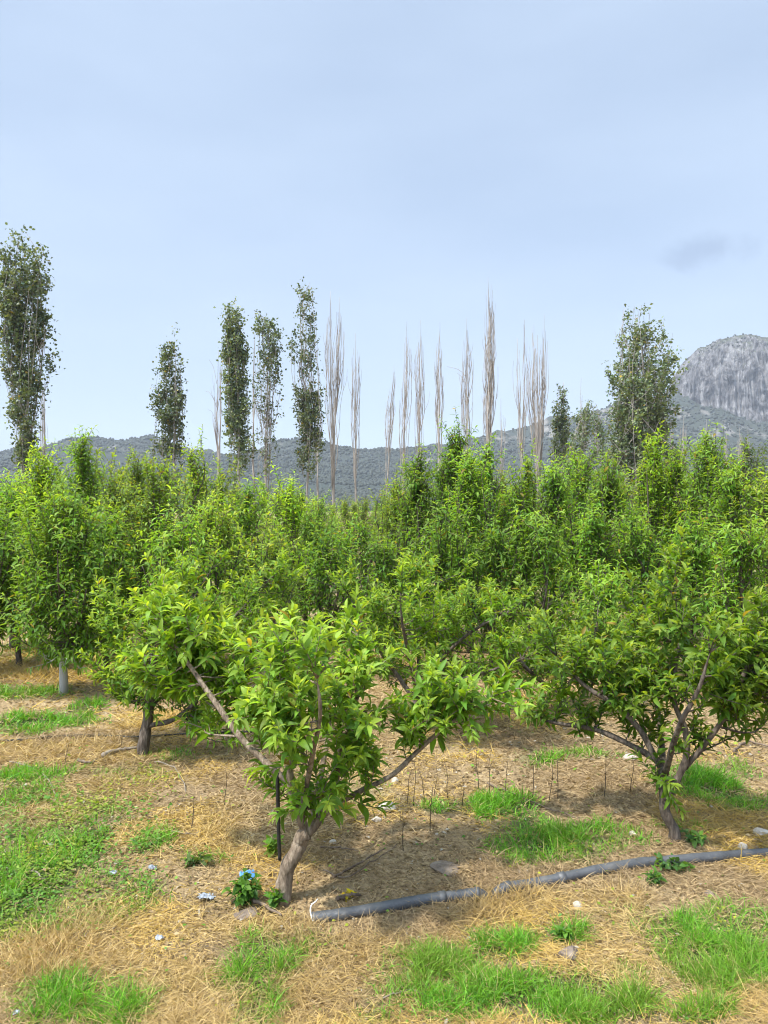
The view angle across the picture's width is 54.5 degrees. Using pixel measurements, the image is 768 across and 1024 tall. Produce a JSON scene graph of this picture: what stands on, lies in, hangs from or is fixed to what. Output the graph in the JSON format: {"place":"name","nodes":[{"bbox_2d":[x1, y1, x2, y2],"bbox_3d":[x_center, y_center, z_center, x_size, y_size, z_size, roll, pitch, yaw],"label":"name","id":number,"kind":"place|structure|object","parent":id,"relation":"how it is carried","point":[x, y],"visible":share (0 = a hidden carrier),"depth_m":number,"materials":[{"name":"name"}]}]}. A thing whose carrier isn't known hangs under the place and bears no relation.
{"place":"outdoors","nodes":[
{"label":"outdoors","id":0,"kind":"place"},
{"bbox_2d":[0,512,767,1023],"bbox_3d":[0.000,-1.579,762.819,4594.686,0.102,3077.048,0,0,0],"label":"ground","id":1,"kind":"structure","parent":0,"point":[180,874],"depth_m":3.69,"materials":[{"name":"plant"}]},
{"bbox_2d":[0,498,43,655],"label":"orchard tree","id":2,"kind":"object","parent":1,"relation":"on","point":[4,545],"visible":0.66,"depth_m":7.64,"materials":[{"name":"green plant"}]},
{"bbox_2d":[0,461,51,648],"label":"orchard tree","id":3,"kind":"object","parent":1,"relation":"on","point":[11,498],"visible":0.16,"depth_m":8.88,"materials":[{"name":"green plant"}]},
{"bbox_2d":[0,222,65,486],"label":"poplar tree","id":4,"kind":"object","parent":1,"relation":"on","point":[27,286],"visible":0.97,"depth_m":45.49,"materials":[{"name":"green plant"}]},
{"bbox_2d":[0,517,69,665],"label":"orchard tree","id":5,"kind":"object","parent":1,"relation":"on","point":[18,655],"visible":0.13,"depth_m":7.97,"materials":[{"name":"green plant"}]},
{"bbox_2d":[0,433,80,655],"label":"orchard tree","id":6,"kind":"object","parent":1,"relation":"on","point":[40,481],"visible":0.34,"depth_m":8.53,"materials":[{"name":"green plant"}]},
{"bbox_2d":[39,387,47,476],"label":"bare poplar","id":7,"kind":"object","parent":1,"relation":"on","point":[43,410],"visible":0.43,"depth_m":51.97,"materials":[{"name":"wood"}]},
{"bbox_2d":[28,462,77,577],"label":"orchard tree","id":8,"kind":"object","parent":1,"relation":"on","point":[59,474],"visible":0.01,"depth_m":12.98,"materials":[{"name":"green plant"}]},
{"bbox_2d":[0,477,141,694],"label":"orchard tree","id":9,"kind":"object","parent":1,"relation":"on","point":[60,541],"visible":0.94,"depth_m":6.74,"materials":[{"name":"green plant"}]},
{"bbox_2d":[52,425,107,631],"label":"orchard tree","id":10,"kind":"object","parent":1,"relation":"on","point":[81,471],"visible":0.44,"depth_m":9.16,"materials":[{"name":"green plant"}]},
{"bbox_2d":[71,456,110,536],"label":"orchard tree","id":11,"kind":"object","parent":1,"relation":"on","point":[102,478],"visible":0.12,"depth_m":13.90,"materials":[{"name":"green plant"}]},
{"bbox_2d":[67,489,158,671],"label":"orchard tree","id":12,"kind":"object","parent":1,"relation":"on","point":[132,581],"visible":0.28,"depth_m":7.51,"materials":[{"name":"green plant"}]},
{"bbox_2d":[79,447,170,657],"bbox_3d":[-3.012,0.500,8.411,0.972,2.445,0.954,0,0,33],"label":"orchard tree","id":13,"kind":"object","parent":1,"relation":"on","point":[112,490],"visible":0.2,"depth_m":8.33,"materials":[{"name":"green plant"}]},
{"bbox_2d":[0,730,253,741],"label":"drip line","id":14,"kind":"object","parent":1,"relation":"on","point":[245,731],"visible":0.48,"depth_m":5.55,"materials":[{"name":"black plastic"}]},
{"bbox_2d":[101,446,176,628],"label":"orchard tree","id":15,"kind":"object","parent":1,"relation":"on","point":[138,476],"visible":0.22,"depth_m":10.45,"materials":[{"name":"green plant"}]},
{"bbox_2d":[107,446,194,663],"bbox_3d":[-2.497,0.502,7.985,0.866,2.434,0.878,0,0,-33],"label":"orchard tree","id":16,"kind":"object","parent":1,"relation":"on","point":[142,513],"visible":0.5,"depth_m":7.95,"materials":[{"name":"green plant"}]},
{"bbox_2d":[137,456,191,581],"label":"orchard tree","id":17,"kind":"object","parent":1,"relation":"on","point":[165,477],"visible":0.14,"depth_m":12.93,"materials":[{"name":"green plant"}]},
{"bbox_2d":[146,322,189,516],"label":"poplar tree","id":18,"kind":"object","parent":1,"relation":"on","point":[171,417],"visible":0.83,"depth_m":54.51,"materials":[{"name":"green plant"}]},
{"bbox_2d":[126,485,228,646],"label":"orchard tree","id":19,"kind":"object","parent":1,"relation":"on","point":[173,543],"visible":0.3,"depth_m":6.95,"materials":[{"name":"green plant"}]},
{"bbox_2d":[76,532,306,756],"bbox_3d":[-1.367,0.932,5.093,1.611,1.626,1.275,0,0,0],"label":"plum tree","id":20,"kind":"object","parent":1,"relation":"on","point":[110,619],"visible":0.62,"depth_m":5.17,"materials":[{"name":"green plant"}]},
{"bbox_2d":[170,424,218,584],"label":"orchard tree","id":21,"kind":"object","parent":1,"relation":"on","point":[194,477],"visible":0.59,"depth_m":9.55,"materials":[{"name":"green plant"}]},
{"bbox_2d":[173,463,220,571],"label":"orchard tree","id":22,"kind":"object","parent":1,"relation":"on","point":[203,498],"visible":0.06,"depth_m":12.92,"materials":[{"name":"green plant"}]},
{"bbox_2d":[184,851,213,867],"bbox_3d":[-0.890,1.673,3.581,0.146,0.084,0.114,0,0,-10],"label":"weed plant","id":23,"kind":"object","parent":1,"relation":"on","point":[206,858],"visible":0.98,"depth_m":3.57,"materials":[{"name":"green plant"}]},
{"bbox_2d":[166,487,253,633],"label":"orchard tree","id":24,"kind":"object","parent":1,"relation":"on","point":[220,533],"visible":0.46,"depth_m":7.74,"materials":[{"name":"green plant"}]},
{"bbox_2d":[206,359,222,496],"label":"bare poplar","id":25,"kind":"object","parent":1,"relation":"on","point":[216,431],"visible":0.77,"depth_m":63.91,"materials":[{"name":"plant"}]},
{"bbox_2d":[200,452,245,594],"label":"orchard tree","id":26,"kind":"object","parent":1,"relation":"on","point":[219,481],"visible":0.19,"depth_m":10.50,"materials":[{"name":"green plant"}]},
{"bbox_2d":[213,298,257,490],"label":"poplar tree","id":27,"kind":"object","parent":1,"relation":"on","point":[234,355],"visible":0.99,"depth_m":53.57,"materials":[{"name":"green plant"}]},
{"bbox_2d":[221,868,262,906],"bbox_3d":[-0.606,1.642,3.246,0.168,0.148,0.161,0,0,36],"label":"weed plant","id":28,"kind":"object","parent":1,"relation":"on","point":[245,889],"visible":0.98,"depth_m":3.22,"materials":[{"name":"green plant"}]},
{"bbox_2d":[234,906,258,919],"bbox_3d":[-0.583,1.702,3.154,0.107,0.036,0.096,0,3,-22],"label":"stone","id":29,"kind":"object","parent":1,"relation":"on","point":[246,911],"visible":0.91,"depth_m":3.13,"materials":[{"name":"beige stone"}]},
{"bbox_2d":[252,343,255,504],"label":"bare poplar","id":30,"kind":"object","parent":1,"relation":"on","point":[253,414],"visible":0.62,"depth_m":61.91,"materials":[{"name":"plant"}]},
{"bbox_2d":[212,475,299,660],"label":"orchard tree","id":31,"kind":"object","parent":1,"relation":"on","point":[246,520],"visible":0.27,"depth_m":8.31,"materials":[{"name":"green plant"}]},
{"bbox_2d":[237,480,279,574],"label":"orchard tree","id":32,"kind":"object","parent":1,"relation":"on","point":[262,490],"visible":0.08,"depth_m":13.95,"materials":[{"name":"green plant"}]},
{"bbox_2d":[223,501,308,686],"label":"orchard tree","id":33,"kind":"object","parent":1,"relation":"on","point":[267,550],"visible":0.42,"depth_m":6.97,"materials":[{"name":"green plant"}]},
{"bbox_2d":[248,309,286,523],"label":"poplar tree","id":34,"kind":"object","parent":1,"relation":"on","point":[271,348],"visible":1,"depth_m":57.66,"materials":[{"name":"green plant"}]},
{"bbox_2d":[263,834,284,857],"bbox_3d":[-0.543,1.637,3.633,0.120,0.112,0.104,0,0,0],"label":"weed plant","id":35,"kind":"object","parent":1,"relation":"on","point":[271,846],"visible":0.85,"depth_m":3.63,"materials":[{"name":"green plant"}]},
{"bbox_2d":[264,887,287,908],"bbox_3d":[-0.471,1.665,3.211,0.099,0.096,0.093,0,0,-34],"label":"weed plant","id":36,"kind":"object","parent":1,"relation":"on","point":[275,896],"visible":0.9,"depth_m":3.20,"materials":[{"name":"green plant"}]},
{"bbox_2d":[256,488,303,573],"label":"orchard tree","id":37,"kind":"object","parent":1,"relation":"on","point":[277,515],"visible":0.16,"depth_m":12.95,"materials":[{"name":"green plant"}]},
{"bbox_2d":[255,461,316,643],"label":"orchard tree","id":38,"kind":"object","parent":1,"relation":"on","point":[289,503],"visible":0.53,"depth_m":9.16,"materials":[{"name":"green plant"}]},
{"bbox_2d":[285,481,317,592],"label":"orchard tree","id":39,"kind":"object","parent":1,"relation":"on","point":[302,495],"visible":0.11,"depth_m":14.95,"materials":[{"name":"green plant"}]},
{"bbox_2d":[284,276,328,503],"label":"poplar tree","id":40,"kind":"object","parent":1,"relation":"on","point":[307,417],"visible":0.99,"depth_m":55.77,"materials":[{"name":"green plant"}]},
{"bbox_2d":[272,497,343,624],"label":"orchard tree","id":41,"kind":"object","parent":1,"relation":"on","point":[310,516],"visible":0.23,"depth_m":9.77,"materials":[{"name":"green plant"}]},
{"bbox_2d":[271,519,362,654],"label":"orchard tree","id":42,"kind":"object","parent":1,"relation":"on","point":[326,560],"visible":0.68,"depth_m":7.74,"materials":[{"name":"green plant"}]},
{"bbox_2d":[299,488,347,580],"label":"orchard tree","id":43,"kind":"object","parent":1,"relation":"on","point":[322,510],"visible":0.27,"depth_m":13.96,"materials":[{"name":"green plant"}]},
{"bbox_2d":[116,566,550,906],"bbox_3d":[-0.282,1.015,3.559,1.706,1.506,1.532,0,0,-35],"label":"plum tree","id":44,"kind":"object","parent":1,"relation":"on","point":[274,714],"visible":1,"depth_m":3.36,"materials":[{"name":"green plant"}]},
{"bbox_2d":[276,773,281,860],"bbox_3d":[-0.457,1.318,3.226,0.026,0.380,0.017,0,0,0],"label":"hose","id":45,"kind":"object","parent":44,"relation":"hanging from","point":[278,822],"visible":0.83,"depth_m":3.22,"materials":[{"name":"black plastic"}]},
{"bbox_2d":[323,292,346,511],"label":"bare poplar","id":46,"kind":"object","parent":1,"relation":"on","point":[334,404],"visible":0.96,"depth_m":59.88,"materials":[{"name":"plant"}]},
{"bbox_2d":[328,492,359,565],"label":"orchard tree","id":47,"kind":"object","parent":1,"relation":"on","point":[344,517],"visible":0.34,"depth_m":16.97,"materials":[{"name":"green plant"}]},
{"bbox_2d":[348,334,361,527],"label":"bare poplar","id":48,"kind":"object","parent":1,"relation":"on","point":[355,392],"visible":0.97,"depth_m":61.93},
{"bbox_2d":[341,493,379,591],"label":"orchard tree","id":49,"kind":"object","parent":1,"relation":"on","point":[365,510],"visible":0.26,"depth_m":14.93,"materials":[{"name":"green plant"}]},
{"bbox_2d":[323,506,403,625],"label":"orchard tree","id":50,"kind":"object","parent":1,"relation":"on","point":[358,528],"visible":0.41,"depth_m":9.12,"materials":[{"name":"green plant"}]},
{"bbox_2d":[0,603,767,1023],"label":"green grass","id":51,"kind":"structure","parent":1,"relation":"on","point":[560,999],"depth_m":2.82,"materials":[{"name":"green plant"}]},
{"bbox_2d":[0,666,767,1023],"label":"clover cover","id":52,"kind":"object","parent":1,"relation":"on","point":[50,878],"visible":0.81,"depth_m":3.46,"materials":[{"name":"green plant"}]},
{"bbox_2d":[378,372,395,500],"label":"bare poplar","id":53,"kind":"object","parent":1,"relation":"on","point":[390,421],"visible":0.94,"depth_m":69.93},
{"bbox_2d":[366,485,407,578],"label":"orchard tree","id":54,"kind":"object","parent":1,"relation":"on","point":[385,515],"visible":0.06,"depth_m":13.92,"materials":[{"name":"green plant"}]},
{"bbox_2d":[331,527,444,676],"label":"orchard tree","id":55,"kind":"object","parent":1,"relation":"on","point":[383,560],"visible":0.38,"depth_m":7.33,"materials":[{"name":"green plant"}]},
{"bbox_2d":[361,463,429,627],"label":"orchard tree","id":56,"kind":"object","parent":1,"relation":"on","point":[388,515],"visible":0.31,"depth_m":9.97,"materials":[{"name":"green plant"}]},
{"bbox_2d":[399,337,411,492],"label":"bare poplar","id":57,"kind":"object","parent":1,"relation":"on","point":[405,416],"visible":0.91,"depth_m":63.86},
{"bbox_2d":[384,443,453,602],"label":"orchard tree","id":58,"kind":"object","parent":1,"relation":"on","point":[417,504],"visible":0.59,"depth_m":9.47,"materials":[{"name":"green plant"}]},
{"bbox_2d":[413,320,429,476],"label":"bare poplar","id":59,"kind":"object","parent":1,"relation":"on","point":[419,406],"visible":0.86,"depth_m":63.89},
{"bbox_2d":[434,335,443,505],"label":"bare poplar","id":60,"kind":"object","parent":1,"relation":"on","point":[437,405],"visible":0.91,"depth_m":63.94,"materials":[{"name":"plant"}]},
{"bbox_2d":[388,489,491,675],"bbox_3d":[0.597,0.747,7.614,0.975,1.961,1.129,0,0,21],"label":"orchard tree","id":61,"kind":"object","parent":1,"relation":"on","point":[449,536],"visible":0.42,"depth_m":7.53,"materials":[{"name":"green plant"}]},
{"bbox_2d":[430,860,458,876],"bbox_3d":[0.291,1.670,3.495,0.155,0.028,0.138,5,0,12],"label":"rock slab","id":62,"kind":"object","parent":1,"relation":"on","point":[444,867],"visible":0.88,"depth_m":3.48,"materials":[{"name":"grey stone"}]},
{"bbox_2d":[325,549,564,730],"bbox_3d":[0.393,1.014,5.573,1.522,1.425,1.477,0,0,-16],"label":"plum tree","id":63,"kind":"object","parent":1,"relation":"on","point":[419,619],"visible":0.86,"depth_m":5.49,"materials":[{"name":"green plant"}]},
{"bbox_2d":[421,406,490,640],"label":"orchard tree","id":64,"kind":"object","parent":1,"relation":"on","point":[455,452],"visible":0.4,"depth_m":9.33,"materials":[{"name":"green plant"}]},
{"bbox_2d":[451,330,473,459],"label":"bare poplar","id":65,"kind":"object","parent":1,"relation":"on","point":[466,400],"visible":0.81,"depth_m":62.03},
{"bbox_2d":[434,440,514,652],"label":"orchard tree","id":66,"kind":"object","parent":1,"relation":"on","point":[469,490],"visible":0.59,"depth_m":8.70,"materials":[{"name":"green plant"}]},
{"bbox_2d":[482,289,497,515],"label":"bare poplar","id":67,"kind":"object","parent":1,"relation":"on","point":[490,389],"visible":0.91,"depth_m":57.91,"materials":[{"name":"plant"}]},
{"bbox_2d":[470,431,511,639],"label":"orchard tree","id":68,"kind":"object","parent":1,"relation":"on","point":[491,476],"visible":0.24,"depth_m":9.54,"materials":[{"name":"green plant"}]},
{"bbox_2d":[458,512,530,667],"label":"orchard tree","id":69,"kind":"object","parent":1,"relation":"on","point":[495,557],"visible":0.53,"depth_m":7.67,"materials":[{"name":"green plant"}]},
{"bbox_2d":[491,464,514,589],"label":"orchard tree","id":70,"kind":"object","parent":1,"relation":"on","point":[499,487],"visible":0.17,"depth_m":12.96,"materials":[{"name":"green plant"}]},
{"bbox_2d":[480,456,547,624],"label":"orchard tree","id":71,"kind":"object","parent":1,"relation":"on","point":[505,510],"visible":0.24,"depth_m":9.14,"materials":[{"name":"green plant"}]},
{"bbox_2d":[513,320,527,489],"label":"bare poplar","id":72,"kind":"object","parent":1,"relation":"on","point":[524,415],"visible":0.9,"depth_m":65.94,"materials":[{"name":"plant"}]},
{"bbox_2d":[505,438,549,644],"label":"orchard tree","id":73,"kind":"object","parent":1,"relation":"on","point":[528,477],"visible":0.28,"depth_m":9.38,"materials":[{"name":"green plant"}]},
{"bbox_2d":[527,332,548,526],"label":"bare poplar","id":74,"kind":"object","parent":1,"relation":"on","point":[538,432],"visible":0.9,"depth_m":62.00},
{"bbox_2d":[311,848,767,922],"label":"irrigation pipe","id":75,"kind":"object","parent":1,"relation":"on","point":[346,913],"visible":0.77,"depth_m":3.31,"materials":[{"name":"plastic"}]},
{"bbox_2d":[496,493,585,661],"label":"orchard tree","id":76,"kind":"object","parent":1,"relation":"on","point":[547,561],"visible":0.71,"depth_m":7.55,"materials":[{"name":"green plant"}]},
{"bbox_2d":[528,453,580,622],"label":"orchard tree","id":77,"kind":"object","parent":1,"relation":"on","point":[556,495],"visible":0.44,"depth_m":9.31,"materials":[{"name":"green plant"}]},
{"bbox_2d":[490,563,629,715],"bbox_3d":[1.388,1.101,6.138,1.282,1.310,0.981,0,0,-21],"label":"plum tree","id":78,"kind":"object","parent":1,"relation":"on","point":[547,672],"visible":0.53,"depth_m":6.17,"materials":[{"name":"green plant"}]},
{"bbox_2d":[548,382,571,473],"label":"poplar tree","id":79,"kind":"object","parent":1,"relation":"on","point":[560,422],"visible":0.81,"depth_m":63.86,"materials":[{"name":"green plant"}]},
{"bbox_2d":[548,922,574,942],"bbox_3d":[0.710,1.667,2.951,0.102,0.088,0.091,0,0,36],"label":"weed plant","id":80,"kind":"object","parent":1,"relation":"on","point":[565,931],"visible":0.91,"depth_m":2.94,"materials":[{"name":"green plant"}]},
{"bbox_2d":[558,945,578,961],"bbox_3d":[0.704,1.682,2.833,0.074,0.057,0.071,0,0,40],"label":"stone","id":81,"kind":"object","parent":1,"relation":"on","point":[568,949],"visible":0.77,"depth_m":2.81,"materials":[{"name":"beige stone"}]},
{"bbox_2d":[554,434,606,630],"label":"orchard tree","id":82,"kind":"object","parent":1,"relation":"on","point":[578,483],"visible":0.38,"depth_m":10.12,"materials":[{"name":"green plant"}]},
{"bbox_2d":[562,400,612,523],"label":"shrubby tree","id":83,"kind":"object","parent":1,"relation":"on","point":[582,428],"visible":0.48,"depth_m":59.52,"materials":[{"name":"green plant"}]},
{"bbox_2d":[555,487,641,668],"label":"orchard tree","id":84,"kind":"object","parent":1,"relation":"on","point":[592,547],"visible":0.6,"depth_m":7.45,"materials":[{"name":"green plant"}]},
{"bbox_2d":[557,558,641,669],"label":"orchard tree","id":85,"kind":"object","parent":1,"relation":"on","point":[610,600],"visible":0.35,"depth_m":6.59,"materials":[{"name":"green plant"}]},
{"bbox_2d":[577,448,643,603],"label":"orchard tree","id":86,"kind":"object","parent":1,"relation":"on","point":[609,484],"visible":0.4,"depth_m":9.71,"materials":[{"name":"green plant"}]},
{"bbox_2d":[471,524,767,842],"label":"plum tree","id":87,"kind":"object","parent":1,"relation":"on","point":[726,665],"visible":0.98,"depth_m":3.74,"materials":[{"name":"green plant"}]},
{"bbox_2d":[598,490,679,666],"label":"orchard tree","id":88,"kind":"object","parent":1,"relation":"on","point":[643,543],"visible":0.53,"depth_m":7.54,"materials":[{"name":"green plant"}]},
{"bbox_2d":[594,303,694,513],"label":"poplar tree","id":89,"kind":"object","parent":1,"relation":"on","point":[642,409],"visible":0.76,"depth_m":49.18,"materials":[{"name":"green plant"}]},
{"bbox_2d":[642,865,667,887],"bbox_3d":[1.201,1.628,3.320,0.096,0.095,0.093,0,0,-15],"label":"weed plant","id":90,"kind":"object","parent":1,"relation":"on","point":[657,876],"visible":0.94,"depth_m":3.31,"materials":[{"name":"green plant"}]},
{"bbox_2d":[621,420,693,602],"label":"orchard tree","id":91,"kind":"object","parent":1,"relation":"on","point":[655,484],"visible":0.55,"depth_m":9.13,"materials":[{"name":"green plant"}]},
{"bbox_2d":[638,428,704,608],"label":"orchard tree","id":92,"kind":"object","parent":1,"relation":"on","point":[676,471],"visible":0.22,"depth_m":9.32,"materials":[{"name":"green plant"}]},
{"bbox_2d":[654,852,695,872],"bbox_3d":[1.339,1.635,3.439,0.186,0.091,0.146,0,0,17],"label":"weed plant","id":93,"kind":"object","parent":1,"relation":"on","point":[668,866],"visible":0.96,"depth_m":3.42,"materials":[{"name":"green plant"}]},
{"bbox_2d":[631,495,727,689],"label":"orchard tree","id":94,"kind":"object","parent":1,"relation":"on","point":[695,551],"visible":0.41,"depth_m":6.96,"materials":[{"name":"green plant"}]},
{"bbox_2d":[678,825,708,848],"bbox_3d":[1.534,1.613,3.704,0.116,0.096,0.158,0,0,-32],"label":"weed plant","id":95,"kind":"object","parent":1,"relation":"on","point":[696,839],"visible":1,"depth_m":3.68,"materials":[{"name":"green plant"}]},
{"bbox_2d":[660,420,752,645],"bbox_3d":[3.837,0.309,8.966,1.128,2.830,1.200,0,0,0],"label":"orchard tree","id":96,"kind":"object","parent":1,"relation":"on","point":[706,484],"visible":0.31,"depth_m":8.84,"materials":[{"name":"green plant"}]},
{"bbox_2d":[692,506,767,653],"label":"orchard tree","id":97,"kind":"object","parent":1,"relation":"on","point":[740,559],"visible":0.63,"depth_m":6.57,"materials":[{"name":"green plant"}]},
{"bbox_2d":[696,443,764,626],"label":"orchard tree","id":98,"kind":"object","parent":1,"relation":"on","point":[730,488],"visible":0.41,"depth_m":7.95,"materials":[{"name":"green plant"}]},
{"bbox_2d":[723,434,767,558],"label":"tree","id":99,"kind":"object","parent":1,"relation":"on","point":[751,463],"visible":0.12,"depth_m":16.88,"materials":[{"name":"green plant"}]},
{"bbox_2d":[728,466,767,632],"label":"orchard tree","id":100,"kind":"object","parent":1,"relation":"on","point":[760,494],"visible":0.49,"depth_m":7.68,"materials":[{"name":"green plant"}]},
{"bbox_2d":[0,391,767,511],"bbox_3d":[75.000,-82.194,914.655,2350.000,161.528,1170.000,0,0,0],"label":"hills","id":101,"kind":"structure","parent":0,"point":[120,457],"depth_m":895.13,"materials":[{"name":"grey stone"}]},
{"bbox_2d":[0,333,767,510],"bbox_3d":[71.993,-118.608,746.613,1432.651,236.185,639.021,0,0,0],"label":"mountain","id":102,"kind":"structure","parent":101,"relation":"on","point":[367,482],"depth_m":846.67,"materials":[{"name":"grey stone"}]},
{"bbox_2d":[0,0,767,453],"label":"sky","id":103,"kind":"structure","parent":0,"point":[573,162],"materials":[{"name":"blue"}]},
{"bbox_2d":[666,334,767,422],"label":"mountain","id":104,"kind":"structure","parent":0,"point":[730,378],"depth_m":947.33,"materials":[{"name":"stone"}]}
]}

